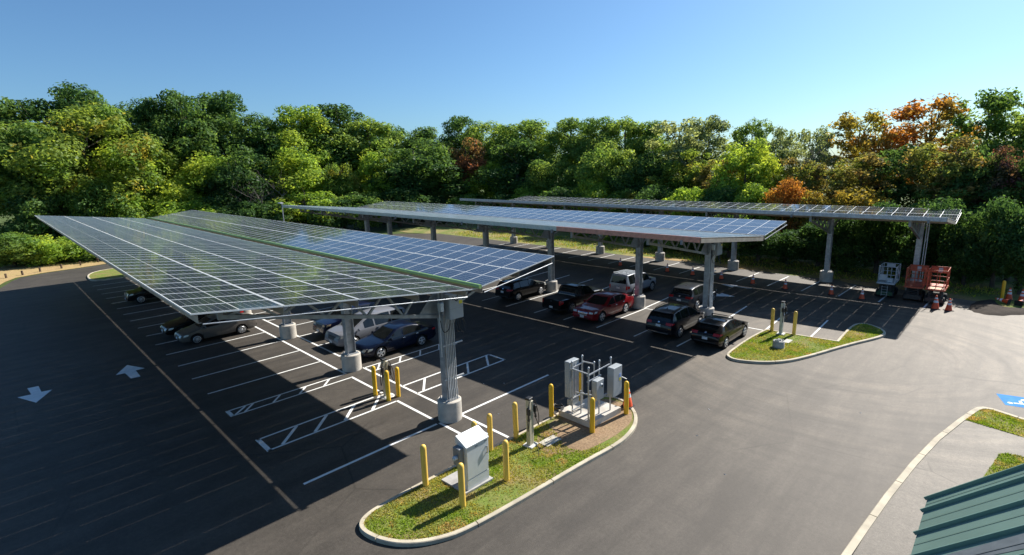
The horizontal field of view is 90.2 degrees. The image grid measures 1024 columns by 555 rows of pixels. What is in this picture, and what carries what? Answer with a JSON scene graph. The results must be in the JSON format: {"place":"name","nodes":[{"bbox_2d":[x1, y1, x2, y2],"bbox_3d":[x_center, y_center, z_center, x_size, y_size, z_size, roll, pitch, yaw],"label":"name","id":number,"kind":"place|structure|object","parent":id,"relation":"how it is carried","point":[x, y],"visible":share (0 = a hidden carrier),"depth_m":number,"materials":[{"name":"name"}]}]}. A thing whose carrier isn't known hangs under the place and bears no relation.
{"place":"outdoors","nodes":[
{"label":"outdoors","id":0,"kind":"place"},
{"bbox_2d":[0,259,105,284],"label":"verge","id":1,"kind":"structure","parent":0,"point":[10,271],"depth_m":62.96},
{"bbox_2d":[0,231,47,266],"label":"shrub","id":2,"kind":"object","parent":1,"relation":"on","point":[13,240],"visible":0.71,"depth_m":63.36,"materials":[{"name":"green plant"}]},
{"bbox_2d":[20,234,87,266],"bbox_3d":[-60.011,-3.504,66.599,8.622,4.288,7.323,9,15,40],"label":"shrub","id":3,"kind":"object","parent":1,"relation":"on","point":[55,247],"visible":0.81,"depth_m":64.80,"materials":[{"name":"green plant"}]},
{"bbox_2d":[364,397,633,539],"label":"island lawn","id":4,"kind":"structure","parent":0,"point":[485,501],"depth_m":16.13,"materials":[{"name":"green plant"}]},
{"bbox_2d":[441,471,493,494],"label":"concrete slab","id":5,"kind":"structure","parent":4,"relation":"on","point":[451,479],"depth_m":16.71,"materials":[{"name":"white concrete"}]},
{"bbox_2d":[452,425,488,489],"bbox_3d":[-1.320,5.842,16.453,0.560,1.740,1.450,9,16,43],"label":"utility cabinet","id":6,"kind":"object","parent":5,"relation":"on","point":[471,451],"visible":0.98,"depth_m":16.28,"materials":[{"name":"grey metal"}]},
{"bbox_2d":[537,399,631,454],"bbox_3d":[2.963,5.884,20.274,2.544,0.001,5.238,10,16,44],"label":"soil patch","id":7,"kind":"object","parent":4,"relation":"on","point":[573,435],"visible":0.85,"depth_m":19.80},
{"bbox_2d":[559,397,620,427],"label":"concrete slab","id":8,"kind":"structure","parent":4,"relation":"on","point":[605,414],"depth_m":20.88,"materials":[{"name":"grey concrete"}]},
{"bbox_2d":[565,355,626,420],"bbox_3d":[3.369,4.402,20.415,2.500,2.330,1.262,0,12,7],"label":"switchgear rack","id":9,"kind":"object","parent":8,"relation":"on","point":[614,379],"visible":0.97,"depth_m":20.50,"materials":[{"name":"metal"}]},
{"bbox_2d":[0,168,1017,287],"bbox_3d":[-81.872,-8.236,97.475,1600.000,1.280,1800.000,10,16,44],"label":"terrain","id":10,"kind":"structure","parent":0,"point":[381,230],"depth_m":87.31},
{"bbox_2d":[0,190,75,242],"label":"tree","id":11,"kind":"object","parent":10,"relation":"on","point":[28,209],"visible":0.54,"depth_m":69.10,"materials":[{"name":"green plant"}]},
{"bbox_2d":[0,119,76,230],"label":"tree","id":12,"kind":"object","parent":10,"relation":"on","point":[13,132],"visible":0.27,"depth_m":71.67,"materials":[{"name":"green plant"}]},
{"bbox_2d":[0,98,90,158],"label":"tree","id":13,"kind":"object","parent":10,"relation":"on","point":[38,112],"visible":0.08,"depth_m":79.09,"materials":[{"name":"green plant"}]},
{"bbox_2d":[0,140,94,216],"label":"tree","id":14,"kind":"object","parent":10,"relation":"on","point":[4,194],"visible":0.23,"depth_m":71.62,"materials":[{"name":"green plant"}]},
{"bbox_2d":[43,79,109,154],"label":"tree","id":15,"kind":"object","parent":10,"relation":"on","point":[67,95],"visible":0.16,"depth_m":81.67,"materials":[{"name":"green plant"}]},
{"bbox_2d":[0,98,185,212],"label":"tree","id":16,"kind":"object","parent":10,"relation":"on","point":[103,120],"visible":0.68,"depth_m":74.00,"materials":[{"name":"green plant"}]},
{"bbox_2d":[60,181,146,235],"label":"tree","id":17,"kind":"object","parent":10,"relation":"on","point":[97,203],"visible":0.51,"depth_m":72.81,"materials":[{"name":"green plant"}]},
{"bbox_2d":[82,134,189,198],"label":"tree","id":18,"kind":"object","parent":10,"relation":"on","point":[108,150],"visible":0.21,"depth_m":79.32,"materials":[{"name":"green plant"}]},
{"bbox_2d":[119,97,197,178],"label":"tree","id":19,"kind":"object","parent":10,"relation":"on","point":[146,108],"visible":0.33,"depth_m":84.15,"materials":[{"name":"green plant"}]},
{"bbox_2d":[137,173,203,209],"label":"tree","id":20,"kind":"object","parent":10,"relation":"on","point":[171,191],"visible":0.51,"depth_m":80.01,"materials":[{"name":"green plant"}]},
{"bbox_2d":[144,88,227,195],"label":"tree","id":21,"kind":"object","parent":10,"relation":"on","point":[181,106],"visible":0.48,"depth_m":85.54,"materials":[{"name":"green plant"}]},
{"bbox_2d":[167,151,249,201],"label":"tree","id":22,"kind":"object","parent":10,"relation":"on","point":[197,169],"visible":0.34,"depth_m":82.58,"materials":[{"name":"green plant"}]},
{"bbox_2d":[186,89,267,158],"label":"tree","id":23,"kind":"object","parent":10,"relation":"on","point":[220,111],"visible":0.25,"depth_m":92.08,"materials":[{"name":"green plant"}]},
{"bbox_2d":[200,142,287,202],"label":"tree","id":24,"kind":"object","parent":10,"relation":"on","point":[214,185],"visible":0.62,"depth_m":82.69,"materials":[{"name":"green plant"}]},
{"bbox_2d":[216,199,290,220],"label":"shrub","id":25,"kind":"object","parent":10,"relation":"on","point":[252,205],"visible":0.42,"depth_m":79.30,"materials":[{"name":"green plant"}]},
{"bbox_2d":[217,111,298,183],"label":"tree","id":26,"kind":"object","parent":10,"relation":"on","point":[267,144],"visible":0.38,"depth_m":90.61,"materials":[{"name":"green plant"}]},
{"bbox_2d":[253,146,336,204],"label":"tree","id":27,"kind":"object","parent":10,"relation":"on","point":[306,178],"visible":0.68,"depth_m":86.35,"materials":[{"name":"green plant"}]},
{"bbox_2d":[267,104,335,174],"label":"tree","id":28,"kind":"object","parent":10,"relation":"on","point":[309,125],"visible":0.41,"depth_m":93.96,"materials":[{"name":"green plant"}]},
{"bbox_2d":[265,191,345,225],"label":"bush","id":29,"kind":"object","parent":10,"relation":"on","point":[298,197],"visible":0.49,"depth_m":83.46,"materials":[{"name":"green plant"}]},
{"bbox_2d":[295,103,374,178],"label":"tree","id":30,"kind":"object","parent":10,"relation":"on","point":[333,111],"visible":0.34,"depth_m":99.34,"materials":[{"name":"green plant"}]},
{"bbox_2d":[316,162,363,227],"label":"tree","id":31,"kind":"object","parent":10,"relation":"on","point":[346,180],"visible":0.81,"depth_m":90.76,"materials":[{"name":"green plant"}]},
{"bbox_2d":[331,191,383,230],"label":"tree","id":32,"kind":"object","parent":10,"relation":"on","point":[359,200],"visible":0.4,"depth_m":86.47,"materials":[{"name":"green plant"}]},
{"bbox_2d":[322,116,404,193],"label":"tree","id":33,"kind":"object","parent":10,"relation":"on","point":[378,129],"visible":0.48,"depth_m":98.80,"materials":[{"name":"green plant"}]},
{"bbox_2d":[353,148,406,223],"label":"tree","id":34,"kind":"object","parent":10,"relation":"on","point":[363,168],"visible":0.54,"depth_m":92.87,"materials":[{"name":"green plant"}]},
{"bbox_2d":[363,187,433,226],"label":"tree","id":35,"kind":"object","parent":10,"relation":"on","point":[401,195],"visible":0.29,"depth_m":89.22,"materials":[{"name":"green plant"}]},
{"bbox_2d":[366,135,467,221],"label":"tree","id":36,"kind":"object","parent":10,"relation":"on","point":[414,164],"visible":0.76,"depth_m":92.56,"materials":[{"name":"green plant"}]},
{"bbox_2d":[416,164,470,203],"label":"tree","id":37,"kind":"object","parent":10,"relation":"on","point":[445,192],"visible":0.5,"depth_m":94.44,"materials":[{"name":"green plant"}]},
{"bbox_2d":[437,115,484,161],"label":"tree","id":38,"kind":"object","parent":10,"relation":"on","point":[458,124],"visible":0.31,"depth_m":107.97,"materials":[{"name":"green plant"}]},
{"bbox_2d":[441,135,493,196],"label":"tree","id":39,"kind":"object","parent":10,"relation":"on","point":[462,156],"visible":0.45,"depth_m":97.76,"materials":[{"name":"orange plant"}]},
{"bbox_2d":[460,120,514,189],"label":"tree","id":40,"kind":"object","parent":10,"relation":"on","point":[486,143],"visible":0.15,"depth_m":101.71,"materials":[{"name":"green plant"}]},
{"bbox_2d":[472,137,555,196],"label":"tree","id":41,"kind":"object","parent":10,"relation":"on","point":[516,153],"visible":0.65,"depth_m":93.45,"materials":[{"name":"green plant"}]},
{"bbox_2d":[489,118,559,177],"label":"tree","id":42,"kind":"object","parent":10,"relation":"on","point":[532,130],"visible":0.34,"depth_m":99.42,"materials":[{"name":"green plant"}]},
{"bbox_2d":[520,154,578,195],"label":"tree","id":43,"kind":"object","parent":10,"relation":"on","point":[555,169],"visible":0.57,"depth_m":86.16,"materials":[{"name":"green plant"}]},
{"bbox_2d":[536,117,597,183],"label":"tree","id":44,"kind":"object","parent":10,"relation":"on","point":[561,140],"visible":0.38,"depth_m":94.21,"materials":[{"name":"green plant"}]},
{"bbox_2d":[563,178,612,211],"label":"tree","id":45,"kind":"object","parent":10,"relation":"on","point":[598,189],"visible":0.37,"depth_m":75.62,"materials":[{"name":"green plant"}]},
{"bbox_2d":[569,116,621,175],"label":"tree","id":46,"kind":"object","parent":10,"relation":"on","point":[591,127],"visible":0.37,"depth_m":88.29,"materials":[{"name":"green plant"}]},
{"bbox_2d":[573,138,640,196],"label":"tree","id":47,"kind":"object","parent":10,"relation":"on","point":[604,159],"visible":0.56,"depth_m":77.26,"materials":[{"name":"green plant"}]},
{"bbox_2d":[586,115,646,156],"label":"tree","id":48,"kind":"object","parent":10,"relation":"on","point":[629,126],"visible":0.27,"depth_m":85.29,"materials":[{"name":"green plant"}]},
{"bbox_2d":[604,149,666,195],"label":"tree","id":49,"kind":"object","parent":10,"relation":"on","point":[646,165],"visible":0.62,"depth_m":74.22,"materials":[{"name":"green plant"}]},
{"bbox_2d":[622,120,681,181],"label":"tree","id":50,"kind":"object","parent":10,"relation":"on","point":[648,134],"visible":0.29,"depth_m":81.74,"materials":[{"name":"green plant"}]},
{"bbox_2d":[643,116,719,185],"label":"tree","id":51,"kind":"object","parent":10,"relation":"on","point":[687,139],"visible":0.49,"depth_m":74.97,"materials":[{"name":"green plant"}]},
{"bbox_2d":[660,148,719,197],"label":"tree","id":52,"kind":"object","parent":10,"relation":"on","point":[693,168],"visible":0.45,"depth_m":69.87,"materials":[{"name":"green plant"}]},
{"bbox_2d":[681,114,736,184],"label":"tree","id":53,"kind":"object","parent":10,"relation":"on","point":[717,126],"visible":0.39,"depth_m":75.83,"materials":[{"name":"green plant"}]},
{"bbox_2d":[706,137,789,195],"bbox_3d":[29.300,-10.682,64.194,9.596,13.747,8.274,2,12,16],"label":"tree","id":54,"kind":"object","parent":10,"relation":"on","point":[758,163],"visible":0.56,"depth_m":62.27,"materials":[{"name":"green plant"}]},
{"bbox_2d":[728,118,777,182],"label":"tree","id":55,"kind":"object","parent":10,"relation":"on","point":[743,134],"visible":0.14,"depth_m":72.09,"materials":[{"name":"green plant"}]},
{"bbox_2d":[732,182,780,227],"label":"tree","id":56,"kind":"object","parent":10,"relation":"on","point":[752,192],"visible":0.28,"depth_m":58.02,"materials":[{"name":"green plant"}]},
{"bbox_2d":[755,125,805,179],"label":"tree","id":57,"kind":"object","parent":10,"relation":"on","point":[780,135],"visible":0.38,"depth_m":68.02,"materials":[{"name":"green plant"}]},
{"bbox_2d":[762,176,816,234],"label":"tree","id":58,"kind":"object","parent":10,"relation":"on","point":[788,192],"visible":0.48,"depth_m":55.86,"materials":[{"name":"orange plant"}]},
{"bbox_2d":[771,157,828,203],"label":"tree","id":59,"kind":"object","parent":10,"relation":"on","point":[796,163],"visible":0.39,"depth_m":60.83,"materials":[{"name":"green plant"}]},
{"bbox_2d":[787,125,837,197],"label":"tree","id":60,"kind":"object","parent":10,"relation":"on","point":[807,138],"visible":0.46,"depth_m":64.97,"materials":[{"name":"green plant"}]},
{"bbox_2d":[802,165,864,202],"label":"tree","id":61,"kind":"object","parent":10,"relation":"on","point":[837,172],"visible":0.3,"depth_m":59.07,"materials":[{"name":"green plant"}]},
{"bbox_2d":[818,108,896,189],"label":"tree","id":62,"kind":"object","parent":10,"relation":"on","point":[848,124],"visible":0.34,"depth_m":65.92,"materials":[{"name":"plant"}]},
{"bbox_2d":[822,186,896,255],"bbox_3d":[35.295,-5.364,52.605,8.420,8.120,8.521,6,14,34],"label":"tree","id":63,"kind":"object","parent":10,"relation":"on","point":[865,197],"visible":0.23,"depth_m":51.67,"materials":[{"name":"yellow plant"}]},
{"bbox_2d":[825,152,900,203],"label":"tree","id":64,"kind":"object","parent":10,"relation":"on","point":[874,161],"visible":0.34,"depth_m":55.24,"materials":[{"name":"green plant"}]},
{"bbox_2d":[840,129,913,187],"bbox_3d":[45.858,-11.214,64.126,7.184,14.380,7.810,-5,12,-17],"label":"tree","id":65,"kind":"object","parent":10,"relation":"on","point":[865,141],"visible":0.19,"depth_m":62.80,"materials":[{"name":"orange plant"}]},
{"bbox_2d":[857,142,943,207],"bbox_3d":[41.626,-8.252,55.361,8.519,12.286,8.499,-3,12,-9],"label":"tree","id":66,"kind":"object","parent":10,"relation":"on","point":[897,155],"visible":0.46,"depth_m":53.27,"materials":[{"name":"green plant"}]},
{"bbox_2d":[863,92,985,202],"bbox_3d":[49.751,-12.655,61.885,11.390,18.090,12.311,-8,13,-28],"label":"tree","id":67,"kind":"object","parent":10,"relation":"on","point":[907,113],"visible":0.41,"depth_m":60.37,"materials":[{"name":"orange plant"}]},
{"bbox_2d":[899,134,990,207],"bbox_3d":[42.512,-7.608,50.936,7.279,12.798,7.756,5,13,28],"label":"tree","id":68,"kind":"object","parent":10,"relation":"on","point":[917,156],"visible":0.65,"depth_m":49.41,"materials":[{"name":"green plant"}]},
{"bbox_2d":[937,139,1022,208],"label":"tree","id":69,"kind":"object","parent":10,"relation":"on","point":[972,173],"visible":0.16,"depth_m":48.49,"materials":[{"name":"green plant"}]},
{"bbox_2d":[938,87,1022,163],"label":"tree","id":70,"kind":"object","parent":10,"relation":"on","point":[994,103],"visible":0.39,"depth_m":55.76,"materials":[{"name":"green plant"}]},
{"bbox_2d":[953,183,1023,210],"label":"tree","id":71,"kind":"object","parent":10,"relation":"on","point":[993,194],"visible":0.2,"depth_m":46.07,"materials":[{"name":"green plant"}]},
{"bbox_2d":[969,145,1023,207],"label":"tree","id":72,"kind":"object","parent":10,"relation":"on","point":[1006,168],"visible":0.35,"depth_m":46.46,"materials":[{"name":"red plant"}]},
{"bbox_2d":[977,100,1023,158],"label":"tree","id":73,"kind":"object","parent":10,"relation":"on","point":[1012,132],"visible":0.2,"depth_m":54.31,"materials":[{"name":"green plant"}]},
{"bbox_2d":[0,233,1023,554],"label":"parking lot","id":74,"kind":"structure","parent":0,"point":[718,451],"depth_m":21.35,"materials":[{"name":"grey asphalt"}]},
{"bbox_2d":[174,312,256,343],"bbox_3d":[-19.398,3.136,33.438,2.090,1.478,4.572,10,16,44],"label":"parked car","id":75,"kind":"object","parent":74,"relation":"on","point":[195,333],"visible":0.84,"depth_m":32.70,"materials":[{"name":"paint"}]},
{"bbox_2d":[34,210,553,423],"bbox_3d":[-22.421,-0.275,36.537,55.031,7.263,13.666,10,16,44],"label":"solar canopy","id":76,"kind":"object","parent":74,"relation":"on","point":[192,264],"visible":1,"depth_m":21.90,"materials":[{"name":"glass"}]},
{"bbox_2d":[325,305,410,346],"bbox_3d":[-9.024,2.974,32.087,2.380,1.768,5.142,10,16,44],"label":"parked car","id":77,"kind":"object","parent":74,"relation":"on","point":[363,328],"visible":0.41,"depth_m":31.05,"materials":[{"name":"paint"}]},
{"bbox_2d":[355,320,435,358],"bbox_3d":[-6.948,3.475,30.105,2.210,1.478,4.892,10,16,44],"label":"parked car","id":78,"kind":"object","parent":74,"relation":"on","point":[381,341],"visible":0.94,"depth_m":29.49,"materials":[{"name":"paint"}]},
{"bbox_2d":[359,395,636,546],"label":"kerb","id":79,"kind":"structure","parent":74,"relation":"on","point":[367,533],"depth_m":15.60,"materials":[{"name":"concrete"}]},
{"bbox_2d":[97,243,929,484],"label":"road markings","id":80,"kind":"object","parent":74,"relation":"on","point":[267,448],"visible":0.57,"depth_m":24.86,"materials":[{"name":"white paint"}]},
{"bbox_2d":[495,276,546,300],"bbox_3d":[0.804,0.722,41.515,2.180,1.652,4.542,10,16,44],"label":"parked car","id":81,"kind":"object","parent":74,"relation":"on","point":[517,289],"visible":0.99,"depth_m":40.37,"materials":[{"name":"paint"}]},
{"bbox_2d":[282,201,786,316],"bbox_3d":[-3.489,-2.633,45.205,47.042,7.292,13.976,10,16,44],"label":"solar canopy","id":82,"kind":"object","parent":74,"relation":"on","point":[712,234],"visible":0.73,"depth_m":37.01,"materials":[{"name":"glass"}]},
{"bbox_2d":[542,282,603,312],"bbox_3d":[4.645,1.313,37.910,2.280,1.798,5.424,10,16,44],"label":"pickup truck","id":83,"kind":"object","parent":74,"relation":"on","point":[569,297],"visible":0.81,"depth_m":36.75,"materials":[{"name":"paint"}]},
{"bbox_2d":[573,290,633,321],"bbox_3d":[6.446,1.862,35.711,2.310,1.548,5.142,10,16,44],"label":"parked car","id":84,"kind":"object","parent":74,"relation":"on","point":[599,306],"visible":1,"depth_m":34.87,"materials":[{"name":"paint"}]},
{"bbox_2d":[609,269,655,294],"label":"parked car","id":85,"kind":"object","parent":74,"relation":"on","point":[622,281],"visible":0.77,"depth_m":40.29,"materials":[{"name":"paint"}]},
{"bbox_2d":[646,302,703,337],"bbox_3d":[10.310,2.447,31.940,2.230,1.772,4.662,10,16,44],"label":"parked car","id":86,"kind":"object","parent":74,"relation":"on","point":[676,320],"visible":0.93,"depth_m":30.64,"materials":[{"name":"paint"}]},
{"bbox_2d":[668,282,716,308],"bbox_3d":[13.449,1.169,37.764,2.230,1.692,4.662,10,16,44],"label":"parked car","id":87,"kind":"object","parent":74,"relation":"on","point":[689,293],"visible":0.75,"depth_m":36.36,"materials":[{"name":"paint"}]},
{"bbox_2d":[460,196,961,289],"bbox_3d":[14.900,-4.678,53.150,47.230,7.064,12.306,9,16,42],"label":"solar canopy","id":88,"kind":"object","parent":74,"relation":"on","point":[917,219],"visible":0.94,"depth_m":45.61,"materials":[{"name":"metal"}]},
{"bbox_2d":[691,313,748,348],"bbox_3d":[12.341,2.907,30.064,2.180,1.539,4.494,10,16,44],"label":"parked car","id":89,"kind":"object","parent":74,"relation":"on","point":[717,330],"visible":1,"depth_m":28.85,"materials":[{"name":"paint"}]},
{"bbox_2d":[726,323,885,363],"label":"kerb","id":90,"kind":"structure","parent":74,"relation":"on","point":[729,357],"depth_m":27.85,"materials":[{"name":"concrete"}]},
{"bbox_2d":[902,264,928,301],"bbox_3d":[29.789,0.409,37.632,1.124,2.377,2.300,10,16,44],"label":"scissor lift","id":91,"kind":"object","parent":74,"relation":"on","point":[915,290],"visible":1,"depth_m":37.33,"materials":[{"name":"metal"}]},
{"bbox_2d":[841,406,1023,554],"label":"kerb","id":92,"kind":"structure","parent":74,"relation":"on","point":[859,535],"depth_m":16.09,"materials":[{"name":"concrete"}]},
{"bbox_2d":[923,266,950,304],"bbox_3d":[30.538,0.567,36.623,1.124,2.437,2.300,10,16,44],"label":"scissor lift","id":93,"kind":"object","parent":74,"relation":"on","point":[935,289],"visible":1,"depth_m":36.37,"materials":[{"name":"metal"}]},
{"bbox_2d":[969,299,1023,315],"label":"spoil heap","id":94,"kind":"object","parent":74,"relation":"on","point":[989,307],"visible":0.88,"depth_m":34.13,"materials":[{"name":"grey gravel"}]},
{"bbox_2d":[0,0,1023,172],"label":"sky","id":95,"kind":"structure","parent":0,"point":[797,65],"materials":[{"name":"blue"}]},
{"bbox_2d":[392,223,1023,300],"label":"grass verge","id":96,"kind":"object","parent":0,"point":[563,234],"depth_m":55.17,"materials":[{"name":"green plant"}]},
{"bbox_2d":[756,229,819,264],"bbox_3d":[28.007,-2.957,51.580,5.905,3.850,6.231,6,14,34],"label":"shrub","id":97,"kind":"object","parent":96,"relation":"on","point":[790,237],"visible":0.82,"depth_m":50.05,"materials":[{"name":"green plant"}]},
{"bbox_2d":[787,220,851,266],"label":"tree","id":98,"kind":"object","parent":96,"relation":"on","point":[815,232],"visible":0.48,"depth_m":49.45,"materials":[{"name":"green plant"}]},
{"bbox_2d":[814,219,875,271],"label":"tree","id":99,"kind":"object","parent":96,"relation":"on","point":[849,231],"visible":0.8,"depth_m":46.70,"materials":[{"name":"green plant"}]},
{"bbox_2d":[843,199,912,273],"bbox_3d":[33.378,-3.546,46.446,5.448,7.092,5.890,1,12,10],"label":"tree","id":100,"kind":"object","parent":96,"relation":"on","point":[879,228],"visible":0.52,"depth_m":45.24,"materials":[{"name":"green plant"}]},
{"bbox_2d":[871,223,942,277],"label":"tree","id":101,"kind":"object","parent":96,"relation":"on","point":[903,253],"visible":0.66,"depth_m":43.02,"materials":[{"name":"green plant"}]},
{"bbox_2d":[908,196,979,279],"bbox_3d":[35.842,-3.032,42.831,4.781,7.504,5.166,-4,12,-12],"label":"tree","id":102,"kind":"object","parent":96,"relation":"on","point":[945,231],"visible":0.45,"depth_m":41.67,"materials":[{"name":"green plant"}]},
{"bbox_2d":[937,230,997,284],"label":"tree","id":103,"kind":"object","parent":96,"relation":"on","point":[961,274],"visible":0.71,"depth_m":40.31,"materials":[{"name":"green plant"}]},
{"bbox_2d":[954,195,1023,288],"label":"tree","id":104,"kind":"object","parent":96,"relation":"on","point":[998,218],"visible":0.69,"depth_m":38.94,"materials":[{"name":"green plant"}]},
{"bbox_2d":[980,233,1023,294],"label":"tree","id":105,"kind":"object","parent":96,"relation":"on","point":[1002,265],"visible":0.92,"depth_m":37.81,"materials":[{"name":"green plant"}]},
{"bbox_2d":[729,324,883,360],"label":"island lawn","id":106,"kind":"structure","parent":0,"point":[795,337],"depth_m":28.76,"materials":[{"name":"green plant"}]},
{"bbox_2d":[853,420,1023,554],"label":"path","id":107,"kind":"structure","parent":0,"point":[965,451],"depth_m":16.38,"materials":[{"name":"concrete"}]},
{"bbox_2d":[910,463,1023,554],"bbox_3d":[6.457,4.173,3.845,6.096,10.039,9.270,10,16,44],"label":"metal roof","id":108,"kind":"structure","parent":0,"point":[983,515],"depth_m":7.91,"materials":[{"name":"green metal"}]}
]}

